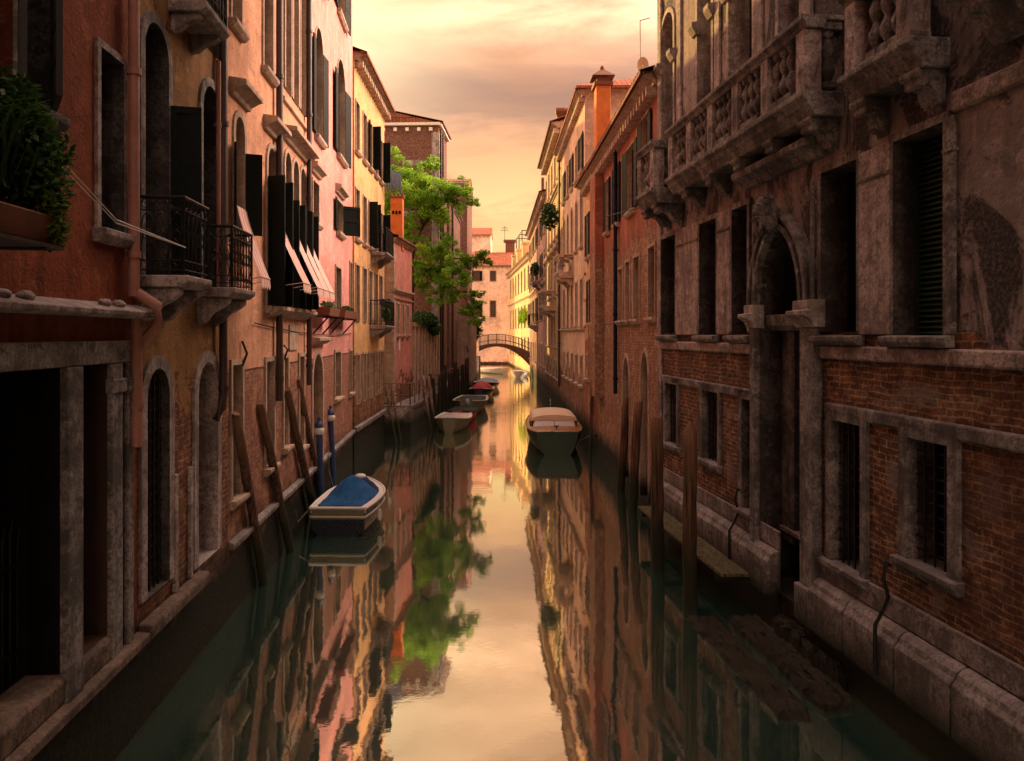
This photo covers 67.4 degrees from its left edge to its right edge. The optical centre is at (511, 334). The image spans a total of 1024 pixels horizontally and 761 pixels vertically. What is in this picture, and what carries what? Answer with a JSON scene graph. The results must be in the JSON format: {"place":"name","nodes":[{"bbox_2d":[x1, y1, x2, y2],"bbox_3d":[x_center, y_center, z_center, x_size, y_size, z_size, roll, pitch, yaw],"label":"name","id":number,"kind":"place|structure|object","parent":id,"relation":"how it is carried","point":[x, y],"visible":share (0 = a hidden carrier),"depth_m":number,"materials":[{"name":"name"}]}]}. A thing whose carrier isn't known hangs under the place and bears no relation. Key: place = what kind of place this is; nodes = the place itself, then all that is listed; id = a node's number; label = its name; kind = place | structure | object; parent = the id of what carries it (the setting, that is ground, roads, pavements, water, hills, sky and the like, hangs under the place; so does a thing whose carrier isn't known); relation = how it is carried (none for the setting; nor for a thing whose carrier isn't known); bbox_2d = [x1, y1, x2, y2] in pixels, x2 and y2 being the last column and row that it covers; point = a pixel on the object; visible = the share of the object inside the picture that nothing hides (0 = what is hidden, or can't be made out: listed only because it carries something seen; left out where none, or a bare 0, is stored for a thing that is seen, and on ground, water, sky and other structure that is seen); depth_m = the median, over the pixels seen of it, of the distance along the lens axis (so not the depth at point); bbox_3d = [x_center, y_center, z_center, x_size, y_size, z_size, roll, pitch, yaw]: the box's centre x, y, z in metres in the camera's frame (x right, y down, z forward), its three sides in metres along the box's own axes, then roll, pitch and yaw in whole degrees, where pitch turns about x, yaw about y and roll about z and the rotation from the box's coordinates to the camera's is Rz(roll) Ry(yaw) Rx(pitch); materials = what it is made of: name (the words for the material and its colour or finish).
{"place":"outdoors","nodes":[
{"label":"outdoors","id":0,"kind":"place"},
{"bbox_2d":[384,234,417,403],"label":"rose house","id":1,"kind":"structure","parent":0,"point":[399,293],"depth_m":34.96,"materials":[{"name":"pink paint"}]},
{"bbox_2d":[390,194,404,250],"bbox_3d":[-5.299,-5.190,35.550,0.620,2.580,0.580,0,0,0],"label":"chimney stack","id":2,"kind":"object","parent":1,"relation":"on","point":[397,215],"visible":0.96,"depth_m":35.30,"materials":[{"name":"orange paint"}]},
{"bbox_2d":[384,372,475,434],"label":"quay","id":3,"kind":"structure","parent":0,"point":[413,419],"depth_m":33.68,"materials":[{"name":"stone"}]},
{"bbox_2d":[384,111,450,371],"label":"brick house","id":4,"kind":"structure","parent":3,"relation":"on","point":[414,139],"depth_m":46.66,"materials":[{"name":"brick"}]},
{"bbox_2d":[384,364,464,420],"bbox_3d":[-3.838,2.886,45.933,1.318,1.628,26.139,0,0,5],"label":"quay railing","id":5,"kind":"object","parent":3,"relation":"on","point":[402,412],"visible":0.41,"depth_m":33.09,"materials":[{"name":"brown wood"}]},
{"bbox_2d":[412,322,439,395],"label":"garden wall","id":6,"kind":"structure","parent":3,"relation":"on","point":[425,352],"depth_m":41.18,"materials":[{"name":"paint"}]},
{"bbox_2d":[412,310,441,335],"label":"hedge","id":7,"kind":"object","parent":6,"relation":"on","point":[430,320],"visible":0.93,"depth_m":41.22,"materials":[{"name":"green plant"}]},
{"bbox_2d":[384,146,493,326],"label":"acacia tree","id":8,"kind":"object","parent":6,"relation":"on","point":[420,198],"visible":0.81,"depth_m":42.71,"materials":[{"name":"green plant"}]},
{"bbox_2d":[447,203,462,380],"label":"building","id":9,"kind":"structure","parent":3,"relation":"on","point":[453,228],"depth_m":51.97,"materials":[{"name":"paint"}]},
{"bbox_2d":[457,316,476,392],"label":"grey stone wall","id":10,"kind":"structure","parent":3,"relation":"on","point":[466,342],"depth_m":56.98,"materials":[{"name":"stone"}]},
{"bbox_2d":[353,0,656,253],"label":"sky","id":11,"kind":"structure","parent":0,"point":[496,73],"materials":[{"name":"orange"}]},
{"bbox_2d":[115,364,930,760],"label":"water","id":12,"kind":"structure","parent":0,"point":[491,586],"depth_m":10.66,"materials":[{"name":"green liquid"}]},
{"bbox_2d":[0,0,163,760],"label":"terracotta house","id":13,"kind":"structure","parent":12,"relation":"on","point":[73,642],"depth_m":6.91,"materials":[{"name":"brown paint"}]},
{"bbox_2d":[0,201,64,250],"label":"flower box","id":14,"kind":"object","parent":13,"relation":"attached to","point":[21,228],"visible":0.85,"depth_m":5.03,"materials":[{"name":"ceramic"}]},
{"bbox_2d":[0,62,76,214],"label":"bushy plant","id":15,"kind":"object","parent":14,"relation":"in","point":[48,170],"visible":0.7,"depth_m":5.18,"materials":[{"name":"green plant"}]},
{"bbox_2d":[0,92,86,193],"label":"spiky plant","id":16,"kind":"object","parent":14,"relation":"in","point":[6,181],"visible":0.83,"depth_m":4.91,"materials":[{"name":"green plant"}]},
{"bbox_2d":[32,189,71,252],"bbox_3d":[-3.219,-0.786,5.365,0.256,0.471,0.335,0,0,-17],"label":"trailing plant","id":17,"kind":"object","parent":14,"relation":"in","point":[62,230],"visible":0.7,"depth_m":5.33,"materials":[{"name":"green plant"}]},
{"bbox_2d":[13,0,69,134],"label":"window","id":18,"kind":"structure","parent":13,"relation":"in","point":[37,24],"depth_m":6.49,"materials":[{"name":"stone"}]},
{"bbox_2d":[92,36,134,248],"bbox_3d":[-4.081,-1.869,7.638,0.410,1.956,0.727,0,0,-4],"label":"window","id":19,"kind":"structure","parent":13,"relation":"in","point":[110,76],"depth_m":7.89,"materials":[{"name":"stone"}]},
{"bbox_2d":[137,0,254,731],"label":"ochre house","id":20,"kind":"structure","parent":12,"relation":"on","point":[182,535],"depth_m":9.30,"materials":[{"name":"paint"}]},
{"bbox_2d":[62,165,185,247],"bbox_3d":[-3.498,-1.125,6.886,0.210,0.364,2.954,0,0,-6],"label":"washing line","id":21,"kind":"object","parent":20,"relation":"attached to","point":[156,236],"visible":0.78,"depth_m":7.02,"materials":[{"name":"beige fabric"}]},
{"bbox_2d":[140,11,201,277],"bbox_3d":[-4.071,-2.145,8.789,0.680,3.046,0.941,0,0,0],"label":"balcony door","id":22,"kind":"structure","parent":20,"relation":"in","point":[170,135],"depth_m":9.12,"materials":[{"name":"wood"}]},
{"bbox_2d":[198,77,215,286],"bbox_3d":[-4.359,-2.122,10.725,0.335,2.918,0.968,0,0,-4],"label":"balcony door","id":23,"kind":"structure","parent":20,"relation":"in","point":[207,90],"depth_m":11.09,"materials":[{"name":"wood"}]},
{"bbox_2d":[232,412,268,584],"bbox_3d":[-4.269,3.058,12.677,0.180,3.762,2.007,0,0,-3],"label":"mooring pole","id":24,"kind":"object","parent":12,"relation":"in","point":[246,477],"visible":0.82,"depth_m":12.40,"materials":[{"name":"brown wood"}]},
{"bbox_2d":[257,401,294,551],"bbox_3d":[-4.391,3.048,14.491,0.196,3.800,2.528,0,0,-2],"label":"mooring pole","id":25,"kind":"object","parent":12,"relation":"in","point":[275,479],"visible":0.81,"depth_m":14.16,"materials":[{"name":"brown wood"}]},
{"bbox_2d":[228,0,334,618],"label":"peach house","id":26,"kind":"structure","parent":12,"relation":"on","point":[271,150],"depth_m":13.88,"materials":[{"name":"paint"}]},
{"bbox_2d":[228,0,249,42],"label":"window","id":27,"kind":"structure","parent":26,"relation":"in","point":[235,18],"depth_m":12.05,"materials":[{"name":"beige stone"}]},
{"bbox_2d":[229,358,249,510],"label":"window","id":28,"kind":"structure","parent":26,"relation":"in","point":[237,495],"depth_m":12.27,"materials":[{"name":"paint"}]},
{"bbox_2d":[229,76,270,289],"bbox_3d":[-4.201,-2.322,12.150,0.612,3.223,1.018,0,0,-4],"label":"window","id":29,"kind":"structure","parent":26,"relation":"in","point":[246,168],"depth_m":12.40,"materials":[{"name":"brown wood"}]},
{"bbox_2d":[261,0,279,87],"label":"window","id":30,"kind":"structure","parent":26,"relation":"in","point":[267,66],"depth_m":14.30,"materials":[{"name":"brown wood"}]},
{"bbox_2d":[263,356,280,476],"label":"window","id":31,"kind":"structure","parent":26,"relation":"in","point":[270,361],"depth_m":14.41,"materials":[{"name":"paint"}]},
{"bbox_2d":[263,114,310,312],"bbox_3d":[-4.233,-2.169,14.282,0.852,3.561,1.143,0,0,-4],"label":"window","id":32,"kind":"structure","parent":26,"relation":"in","point":[281,258],"depth_m":13.90,"materials":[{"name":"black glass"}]},
{"bbox_2d":[284,0,291,96],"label":"window","id":33,"kind":"structure","parent":26,"relation":"in","point":[287,3],"depth_m":15.88,"materials":[{"name":"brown wood"}]},
{"bbox_2d":[282,353,294,454],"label":"window","id":34,"kind":"structure","parent":26,"relation":"in","point":[287,447],"depth_m":15.60,"materials":[{"name":"paint"}]},
{"bbox_2d":[292,0,299,106],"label":"window","id":35,"kind":"structure","parent":26,"relation":"in","point":[295,3],"depth_m":16.63,"materials":[{"name":"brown wood"}]},
{"bbox_2d":[283,148,322,308],"bbox_3d":[-4.331,-2.105,15.649,0.852,3.370,0.810,0,0,-4],"label":"window","id":36,"kind":"structure","parent":26,"relation":"in","point":[299,210],"depth_m":15.68,"materials":[{"name":"white glass"}]},
{"bbox_2d":[299,0,306,116],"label":"window","id":37,"kind":"structure","parent":26,"relation":"in","point":[303,3],"depth_m":17.38,"materials":[{"name":"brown wood"}]},
{"bbox_2d":[298,352,309,451],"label":"window","id":38,"kind":"structure","parent":26,"relation":"in","point":[301,356],"depth_m":17.22,"materials":[{"name":"paint"}]},
{"bbox_2d":[292,157,328,309],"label":"window","id":39,"kind":"structure","parent":26,"relation":"in","point":[296,169],"depth_m":16.64,"materials":[{"name":"white glass"}]},
{"bbox_2d":[300,165,334,310],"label":"window","id":40,"kind":"structure","parent":26,"relation":"in","point":[303,179],"depth_m":17.39,"materials":[{"name":"white glass"}]},
{"bbox_2d":[285,387,314,514],"bbox_3d":[-4.560,2.994,16.904,0.186,3.918,3.339,0,0,-3],"label":"mooring pole","id":41,"kind":"object","parent":12,"relation":"in","point":[299,447],"visible":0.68,"depth_m":16.29,"materials":[{"name":"brown wood"}]},
{"bbox_2d":[297,376,318,493],"bbox_3d":[-4.721,2.918,18.252,0.182,4.072,3.439,0,0,-3],"label":"mooring pole","id":42,"kind":"object","parent":12,"relation":"in","point":[303,408],"visible":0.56,"depth_m":17.51,"materials":[{"name":"brown wood"}]},
{"bbox_2d":[314,417,323,497],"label":"striped pole","id":43,"kind":"object","parent":12,"relation":"in","point":[318,428],"visible":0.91,"depth_m":18.54,"materials":[{"name":"blue paint"}]},
{"bbox_2d":[327,405,336,487],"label":"striped pole","id":44,"kind":"object","parent":12,"relation":"in","point":[331,416],"visible":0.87,"depth_m":20.54,"materials":[{"name":"blue paint"}]},
{"bbox_2d":[305,0,359,519],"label":"pink house","id":45,"kind":"structure","parent":12,"relation":"on","point":[329,198],"depth_m":21.31,"materials":[{"name":"paint"}]},
{"bbox_2d":[312,160,326,230],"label":"window","id":46,"kind":"structure","parent":45,"relation":"in","point":[317,169],"depth_m":18.94,"materials":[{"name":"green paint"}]},
{"bbox_2d":[313,26,328,149],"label":"window","id":47,"kind":"structure","parent":45,"relation":"in","point":[320,62],"depth_m":19.62,"materials":[{"name":"stone"}]},
{"bbox_2d":[313,301,339,333],"bbox_3d":[-4.611,-0.430,19.095,0.456,0.857,1.573,0,0,-4],"label":"flower box","id":48,"kind":"object","parent":45,"relation":"attached to","point":[327,310],"visible":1,"depth_m":18.51,"materials":[{"name":"ceramic"}]},
{"bbox_2d":[335,264,341,306],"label":"window","id":49,"kind":"structure","parent":45,"relation":"in","point":[338,270],"depth_m":22.73,"materials":[{"name":"beige paint"}]},
{"bbox_2d":[334,349,344,403],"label":"window","id":50,"kind":"structure","parent":45,"relation":"in","point":[338,397],"depth_m":22.65,"materials":[{"name":"paint"}]},
{"bbox_2d":[335,57,350,168],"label":"window","id":51,"kind":"structure","parent":45,"relation":"in","point":[342,98],"depth_m":23.49,"materials":[{"name":"stone"}]},
{"bbox_2d":[336,0,350,35],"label":"window","id":52,"kind":"structure","parent":45,"relation":"in","point":[343,6],"depth_m":23.50,"materials":[{"name":"stone"}]},
{"bbox_2d":[330,305,357,333],"bbox_3d":[-4.824,-0.435,22.087,0.456,0.853,2.585,0,0,-4],"label":"flower box","id":53,"kind":"object","parent":45,"relation":"attached to","point":[347,313],"visible":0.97,"depth_m":21.55,"materials":[{"name":"wood"}]},
{"bbox_2d":[335,182,359,240],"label":"window","id":54,"kind":"structure","parent":45,"relation":"in","point":[347,219],"depth_m":23.09,"materials":[{"name":"green paint"}]},
{"bbox_2d":[295,455,391,535],"bbox_3d":[-3.772,3.796,17.212,1.811,1.608,4.633,0,0,0],"label":"covered motorboat","id":55,"kind":"object","parent":12,"relation":"on","point":[338,510],"visible":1,"depth_m":16.75,"materials":[{"name":"blue fabric"}]},
{"bbox_2d":[353,46,394,461],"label":"yellow house","id":56,"kind":"structure","parent":12,"relation":"on","point":[373,243],"depth_m":28.72,"materials":[{"name":"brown paint"}]},
{"bbox_2d":[355,262,359,321],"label":"window","id":57,"kind":"structure","parent":56,"relation":"in","point":[357,266],"depth_m":26.82,"materials":[{"name":"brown wood"}]},
{"bbox_2d":[355,98,362,158],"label":"window","id":58,"kind":"structure","parent":56,"relation":"in","point":[357,105],"depth_m":26.82,"materials":[{"name":"beige stone"}]},
{"bbox_2d":[362,266,366,322],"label":"window","id":59,"kind":"structure","parent":56,"relation":"in","point":[364,270],"depth_m":28.22,"materials":[{"name":"beige stone"}]},
{"bbox_2d":[362,110,369,166],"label":"window","id":60,"kind":"structure","parent":56,"relation":"in","point":[364,117],"depth_m":28.10,"materials":[{"name":"beige stone"}]},
{"bbox_2d":[368,119,380,173],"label":"window","id":61,"kind":"structure","parent":56,"relation":"in","point":[374,133],"depth_m":29.41,"materials":[{"name":"black paint"}]},
{"bbox_2d":[368,200,380,251],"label":"window","id":62,"kind":"structure","parent":56,"relation":"in","point":[374,210],"depth_m":28.73,"materials":[{"name":"green paint"}]},
{"bbox_2d":[379,139,390,186],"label":"window","id":63,"kind":"structure","parent":56,"relation":"in","point":[385,174],"depth_m":31.92,"materials":[{"name":"green paint"}]},
{"bbox_2d":[434,412,471,432],"bbox_3d":[-2.699,4.052,35.411,1.694,0.896,3.677,0,0,0],"label":"dinghy","id":64,"kind":"object","parent":12,"relation":"on","point":[448,422],"visible":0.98,"depth_m":33.98,"materials":[{"name":"white paint"}]},
{"bbox_2d":[447,179,472,315],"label":"building","id":65,"kind":"structure","parent":12,"relation":"on","point":[466,235],"depth_m":66.00,"materials":[{"name":"paint"}]},
{"bbox_2d":[452,395,488,412],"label":"dinghy","id":66,"kind":"object","parent":12,"relation":"on","point":[480,401],"visible":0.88,"depth_m":42.28,"materials":[{"name":"grey paint"}]},
{"bbox_2d":[472,228,492,251],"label":"gable house","id":67,"kind":"structure","parent":12,"relation":"on","point":[482,238],"depth_m":130.00,"materials":[{"name":"pink paint"}]},
{"bbox_2d":[472,252,512,363],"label":"pink house","id":68,"kind":"structure","parent":12,"relation":"on","point":[493,281],"depth_m":113.00,"materials":[{"name":"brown paint"}]},
{"bbox_2d":[477,334,529,378],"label":"footbridge","id":69,"kind":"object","parent":12,"relation":"on","point":[521,352],"visible":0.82,"depth_m":78.00,"materials":[{"name":"brown stone"}]},
{"bbox_2d":[506,242,529,374],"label":"sunlit house","id":70,"kind":"structure","parent":12,"relation":"on","point":[517,274],"depth_m":93.85,"materials":[{"name":"yellow paint"}]},
{"bbox_2d":[525,189,545,395],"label":"mauve house","id":71,"kind":"structure","parent":12,"relation":"on","point":[535,233],"depth_m":62.01,"materials":[{"name":"beige paint"}]},
{"bbox_2d":[537,116,564,407],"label":"gold house","id":72,"kind":"structure","parent":12,"relation":"on","point":[548,295],"depth_m":46.66,"materials":[{"name":"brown paint"}]},
{"bbox_2d":[525,407,595,454],"bbox_3d":[1.770,3.825,30.410,2.479,1.650,6.041,0,0,0],"label":"wooden motorboat","id":73,"kind":"object","parent":12,"relation":"on","point":[553,431],"visible":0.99,"depth_m":28.11,"materials":[{"name":"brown wood"}]},
{"bbox_2d":[574,163,597,455],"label":"orange house","id":74,"kind":"structure","parent":12,"relation":"on","point":[582,184],"depth_m":29.71,"materials":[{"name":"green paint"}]},
{"bbox_2d":[553,78,634,440],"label":"beige house","id":75,"kind":"structure","parent":12,"relation":"on","point":[573,150],"depth_m":34.76,"materials":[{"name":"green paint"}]},
{"bbox_2d":[539,202,558,231],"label":"rooftop shrub","id":76,"kind":"object","parent":75,"relation":"on","point":[550,215],"visible":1,"depth_m":40.34,"materials":[{"name":"green plant"}]},
{"bbox_2d":[585,64,656,505],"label":"red house","id":77,"kind":"structure","parent":12,"relation":"on","point":[623,296],"depth_m":21.76,"materials":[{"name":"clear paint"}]},
{"bbox_2d":[602,176,609,237],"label":"window","id":78,"kind":"structure","parent":77,"relation":"in","point":[606,186],"depth_m":25.02,"materials":[{"name":"grey glass"}]},
{"bbox_2d":[615,265,623,325],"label":"window","id":79,"kind":"structure","parent":77,"relation":"in","point":[620,269],"depth_m":22.54,"materials":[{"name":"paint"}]},
{"bbox_2d":[621,258,630,324],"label":"window","id":80,"kind":"structure","parent":77,"relation":"in","point":[627,263],"depth_m":21.37,"materials":[{"name":"stone"}]},
{"bbox_2d":[622,137,637,219],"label":"window","id":81,"kind":"structure","parent":77,"relation":"in","point":[629,169],"depth_m":21.04,"materials":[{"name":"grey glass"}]},
{"bbox_2d":[629,252,640,324],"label":"window","id":82,"kind":"structure","parent":77,"relation":"in","point":[636,259],"depth_m":20.16,"materials":[{"name":"stone"}]},
{"bbox_2d":[637,108,650,168],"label":"window","id":83,"kind":"structure","parent":77,"relation":"in","point":[644,127],"depth_m":19.00,"materials":[{"name":"grey glass"}]},
{"bbox_2d":[643,241,656,322],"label":"window","id":84,"kind":"structure","parent":77,"relation":"in","point":[651,317],"depth_m":18.24,"materials":[{"name":"stone"}]},
{"bbox_2d":[616,397,628,492],"bbox_3d":[3.025,3.308,20.999,0.383,3.203,0.240,0,0,0],"label":"mooring pole","id":85,"kind":"object","parent":12,"relation":"in","point":[621,476],"visible":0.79,"depth_m":20.91,"materials":[{"name":"brown wood"}]},
{"bbox_2d":[627,399,642,512],"bbox_3d":[2.956,3.237,18.598,0.426,3.341,0.243,0,0,0],"label":"mooring pole","id":86,"kind":"object","parent":12,"relation":"in","point":[634,465],"visible":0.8,"depth_m":18.52,"materials":[{"name":"brown wood"}]},
{"bbox_2d":[651,416,664,568],"bbox_3d":[2.690,3.203,14.201,0.248,3.403,0.263,0,0,0],"label":"mooring pole","id":87,"kind":"object","parent":12,"relation":"in","point":[657,529],"visible":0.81,"depth_m":14.10,"materials":[{"name":"brown wood"}]},
{"bbox_2d":[682,424,697,609],"bbox_3d":[2.806,3.152,12.098,0.243,3.504,0.256,0,0,0],"label":"mooring pole","id":88,"kind":"object","parent":12,"relation":"in","point":[689,558],"visible":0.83,"depth_m":12.01,"materials":[{"name":"brown wood"}]},
{"bbox_2d":[634,0,1023,760],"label":"stone palazzo","id":89,"kind":"structure","parent":12,"relation":"on","point":[830,198],"depth_m":8.98,"materials":[{"name":"brown stone"}]},
{"bbox_2d":[653,7,675,139],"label":"window","id":90,"kind":"structure","parent":89,"relation":"in","point":[667,68],"depth_m":16.88,"materials":[{"name":"grey glass"}]},
{"bbox_2d":[661,229,677,332],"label":"window","id":91,"kind":"structure","parent":89,"relation":"in","point":[668,241],"depth_m":16.86,"materials":[{"name":"stone"}]},
{"bbox_2d":[663,378,680,453],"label":"window","id":92,"kind":"structure","parent":89,"relation":"in","point":[671,391],"depth_m":16.43,"materials":[{"name":"stone"}]},
{"bbox_2d":[638,506,749,579],"bbox_3d":[3.279,3.741,14.127,0.675,0.158,4.700,0,0,-6],"label":"plank landing","id":93,"kind":"object","parent":89,"relation":"attached to","point":[722,566],"visible":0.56,"depth_m":12.79,"materials":[{"name":"brown wood"}]},
{"bbox_2d":[687,0,713,104],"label":"window","id":94,"kind":"structure","parent":89,"relation":"in","point":[701,30],"depth_m":14.65,"materials":[{"name":"grey glass"}]},
{"bbox_2d":[697,212,718,332],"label":"window","id":95,"kind":"structure","parent":89,"relation":"in","point":[706,226],"depth_m":14.51,"materials":[{"name":"stone"}]},
{"bbox_2d":[697,383,722,473],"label":"window","id":96,"kind":"structure","parent":89,"relation":"in","point":[710,402],"depth_m":14.20,"materials":[{"name":"stone"}]},
{"bbox_2d":[719,0,754,77],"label":"window","id":97,"kind":"structure","parent":89,"relation":"in","point":[740,14],"depth_m":13.14,"materials":[{"name":"grey glass"}]},
{"bbox_2d":[729,197,751,331],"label":"window","id":98,"kind":"structure","parent":89,"relation":"in","point":[740,213],"depth_m":12.96,"materials":[{"name":"stone"}]},
{"bbox_2d":[732,390,749,520],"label":"window","id":99,"kind":"structure","parent":89,"relation":"in","point":[743,510],"depth_m":12.55,"materials":[{"name":"stone"}]},
{"bbox_2d":[685,613,851,721],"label":"water steps","id":100,"kind":"structure","parent":89,"relation":"attached to","point":[800,659],"depth_m":9.82,"materials":[{"name":"stone"}]},
{"bbox_2d":[759,230,799,602],"bbox_3d":[4.296,1.087,11.171,0.953,5.325,1.513,0,0,0],"label":"doorway","id":101,"kind":"structure","parent":89,"relation":"in","point":[779,293],"depth_m":11.85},
{"bbox_2d":[775,0,801,35],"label":"window","id":102,"kind":"structure","parent":89,"relation":"in","point":[786,11],"depth_m":11.27,"materials":[{"name":"grey stone"}]},
{"bbox_2d":[817,150,863,331],"bbox_3d":[4.248,-1.115,9.600,0.469,2.150,1.010,0,0,0],"label":"window","id":103,"kind":"structure","parent":89,"relation":"in","point":[837,188],"depth_m":10.02,"materials":[{"name":"stone"}]},
{"bbox_2d":[818,409,871,591],"bbox_3d":[4.212,1.977,9.440,0.518,2.052,1.013,0,0,0],"label":"window","id":104,"kind":"structure","parent":89,"relation":"in","point":[847,437],"depth_m":9.65,"materials":[{"name":"stone"}]},
{"bbox_2d":[888,110,952,334],"bbox_3d":[4.429,-1.105,8.055,0.488,2.210,1.005,0,0,0],"label":"window","id":105,"kind":"structure","parent":89,"relation":"in","point":[917,159],"depth_m":8.44,"materials":[{"name":"wood"}]},
{"bbox_2d":[889,422,964,597],"bbox_3d":[4.381,1.740,7.900,0.518,1.586,1.031,0,0,0],"label":"window","id":106,"kind":"structure","parent":89,"relation":"in","point":[929,459],"depth_m":8.12,"materials":[{"name":"stone"}]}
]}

